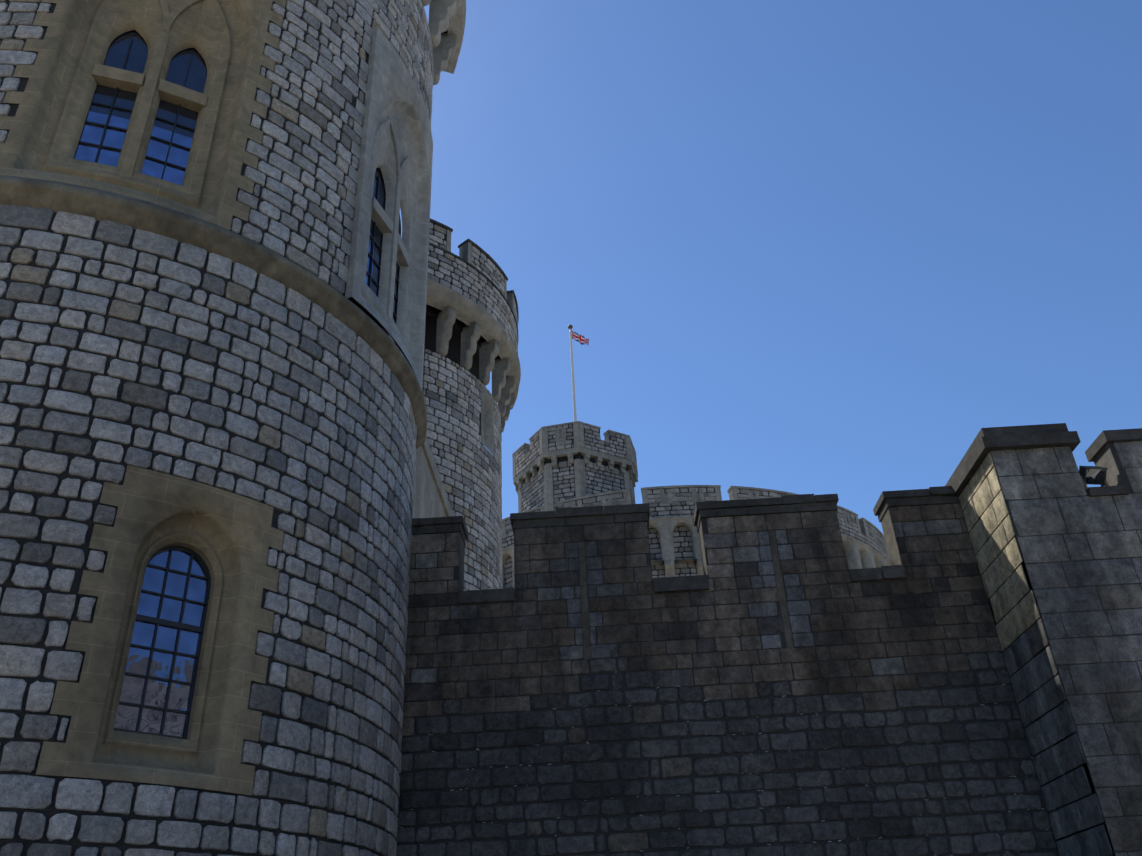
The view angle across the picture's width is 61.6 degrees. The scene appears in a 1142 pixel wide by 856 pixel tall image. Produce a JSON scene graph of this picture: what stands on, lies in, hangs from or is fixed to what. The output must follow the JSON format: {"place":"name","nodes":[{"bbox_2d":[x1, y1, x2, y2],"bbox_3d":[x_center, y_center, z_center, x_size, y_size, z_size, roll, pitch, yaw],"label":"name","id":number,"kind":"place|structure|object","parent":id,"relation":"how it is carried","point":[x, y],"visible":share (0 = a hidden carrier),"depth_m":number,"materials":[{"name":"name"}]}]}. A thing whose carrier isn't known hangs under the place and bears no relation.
{"place":"outdoors","nodes":[
{"label":"outdoors","id":0,"kind":"place"},
{"bbox_2d":[0,0,285,229],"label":"window surround","id":1,"kind":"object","parent":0,"point":[67,72],"depth_m":14.42,"materials":[{"name":"beige stone"}]},
{"bbox_2d":[0,0,424,855],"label":"mortar joints","id":2,"kind":"object","parent":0,"point":[48,812],"depth_m":11.92,"materials":[{"name":"black concrete"}]},
{"bbox_2d":[0,0,433,855],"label":"gate tower blocks","id":3,"kind":"structure","parent":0,"point":[28,792],"depth_m":12.41,"materials":[{"name":"grey stone"}]},
{"bbox_2d":[0,0,465,795],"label":"gate tower dressings","id":4,"kind":"structure","parent":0,"point":[228,538],"depth_m":11.29,"materials":[{"name":"beige stone"}]},
{"bbox_2d":[74,31,400,738],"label":"windows","id":5,"kind":"structure","parent":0,"point":[157,691],"depth_m":11.58,"materials":[{"name":"blue glass"}]},
{"bbox_2d":[338,21,432,389],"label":"window surround","id":6,"kind":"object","parent":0,"point":[394,132],"depth_m":18.00,"materials":[{"name":"beige stone"}]},
{"bbox_2d":[389,334,453,517],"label":"buttress","id":7,"kind":"structure","parent":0,"point":[430,499],"depth_m":24.50,"materials":[{"name":"beige stone"}]},
{"bbox_2d":[394,314,483,445],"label":"machicolation openings","id":8,"kind":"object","parent":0,"point":[454,352],"visible":0.02,"depth_m":32.94,"materials":[{"name":"black"}]},
{"bbox_2d":[422,224,513,590],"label":"mortar joints","id":9,"kind":"object","parent":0,"point":[444,239],"visible":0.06,"depth_m":30.91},
{"bbox_2d":[423,222,517,590],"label":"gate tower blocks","id":10,"kind":"structure","parent":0,"point":[494,463],"depth_m":31.02,"materials":[{"name":"grey stone"}]},
{"bbox_2d":[426,218,520,456],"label":"battlements","id":11,"kind":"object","parent":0,"point":[473,322],"depth_m":32.98,"materials":[{"name":"beige stone"}]},
{"bbox_2d":[516,424,635,510],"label":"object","id":12,"kind":"object","parent":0,"point":[569,470],"visible":0.17,"depth_m":54.52,"materials":[{"name":"grey stone"}]},
{"bbox_2d":[515,424,636,512],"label":"flag turret blocks","id":13,"kind":"structure","parent":12,"relation":"attached to","point":[527,461],"depth_m":54.65,"materials":[{"name":"grey stone"}]},
{"bbox_2d":[502,485,890,588],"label":"round tower dressings","id":14,"kind":"structure","parent":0,"point":[857,552],"depth_m":51.95,"materials":[{"name":"stone"}]},
{"bbox_2d":[512,421,637,512],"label":"flag turret dressings","id":15,"kind":"structure","parent":14,"relation":"on","point":[579,456],"depth_m":54.64,"materials":[{"name":"grey stone"}]},
{"bbox_2d":[568,325,576,421],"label":"flag pole","id":16,"kind":"object","parent":15,"relation":"on","point":[570,327],"visible":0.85,"depth_m":61.34,"materials":[{"name":"white metal"}]},
{"bbox_2d":[571,330,588,344],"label":"union flag","id":17,"kind":"object","parent":16,"relation":"attached to","point":[580,339],"visible":0.98,"depth_m":63.51,"materials":[{"name":"multicoloured fabric"}]},
{"bbox_2d":[502,487,885,587],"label":"round tower","id":18,"kind":"structure","parent":14,"relation":"attached to","point":[658,543],"depth_m":51.23,"materials":[{"name":"grey stone"}]},
{"bbox_2d":[502,488,889,587],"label":"round tower blocks","id":19,"kind":"structure","parent":18,"relation":"attached to","point":[878,544],"depth_m":51.69,"materials":[{"name":"grey stone"}]},
{"bbox_2d":[397,503,1059,855],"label":"mortar joints","id":20,"kind":"object","parent":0,"point":[823,714],"visible":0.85,"depth_m":14.49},
{"bbox_2d":[401,503,1001,735],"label":"curtain wall ashlar blocks","id":21,"kind":"structure","parent":20,"relation":"attached to","point":[623,632],"depth_m":15.54,"materials":[{"name":"grey stone"}]},
{"bbox_2d":[398,672,1047,855],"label":"wall","id":22,"kind":"structure","parent":20,"relation":"attached to","point":[719,791],"depth_m":14.15,"materials":[{"name":"grey stone"}]},
{"bbox_2d":[396,651,1055,855],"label":"curtain wall rubble blocks","id":23,"kind":"structure","parent":20,"relation":"attached to","point":[827,759],"depth_m":14.27,"materials":[{"name":"grey stone"}]},
{"bbox_2d":[400,0,1141,534],"label":"sky","id":24,"kind":"structure","parent":0,"point":[816,247],"materials":[{"name":"blue"}]},
{"label":"ground","id":25,"kind":"structure","parent":0,"visible":0},
{"bbox_2d":[25,30,388,792],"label":"gate tower","id":26,"kind":"structure","parent":25,"relation":"on","point":[367,312],"depth_m":16.66,"materials":[{"name":"grey stone"}]},
{"bbox_2d":[412,486,959,659],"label":"coping stones","id":27,"kind":"object","parent":25,"relation":"on","point":[590,515],"visible":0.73,"depth_m":16.44,"materials":[{"name":"grey stone"}]},
{"bbox_2d":[945,423,1141,855],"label":"wall coping","id":28,"kind":"object","parent":25,"relation":"on","point":[986,441],"visible":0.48,"depth_m":15.05,"materials":[{"name":"stone"}]},
{"bbox_2d":[959,441,1141,855],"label":"turret wall","id":29,"kind":"structure","parent":28,"relation":"attached to","point":[1084,513],"depth_m":13.86,"materials":[{"name":"grey stone"}]},
{"bbox_2d":[1079,466,1108,488],"bbox_3d":[8.178,0.856,15.019,0.480,0.502,0.494,-3,-31,1],"label":"floodlight","id":30,"kind":"object","parent":28,"relation":"on","point":[1093,475],"visible":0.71,"depth_m":14.95,"materials":[{"name":"grey metal"}]},
{"bbox_2d":[963,442,1141,855],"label":"joint","id":31,"kind":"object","parent":25,"relation":"on","point":[1123,475],"depth_m":13.87,"materials":[{"name":"grey concrete"}]}
]}

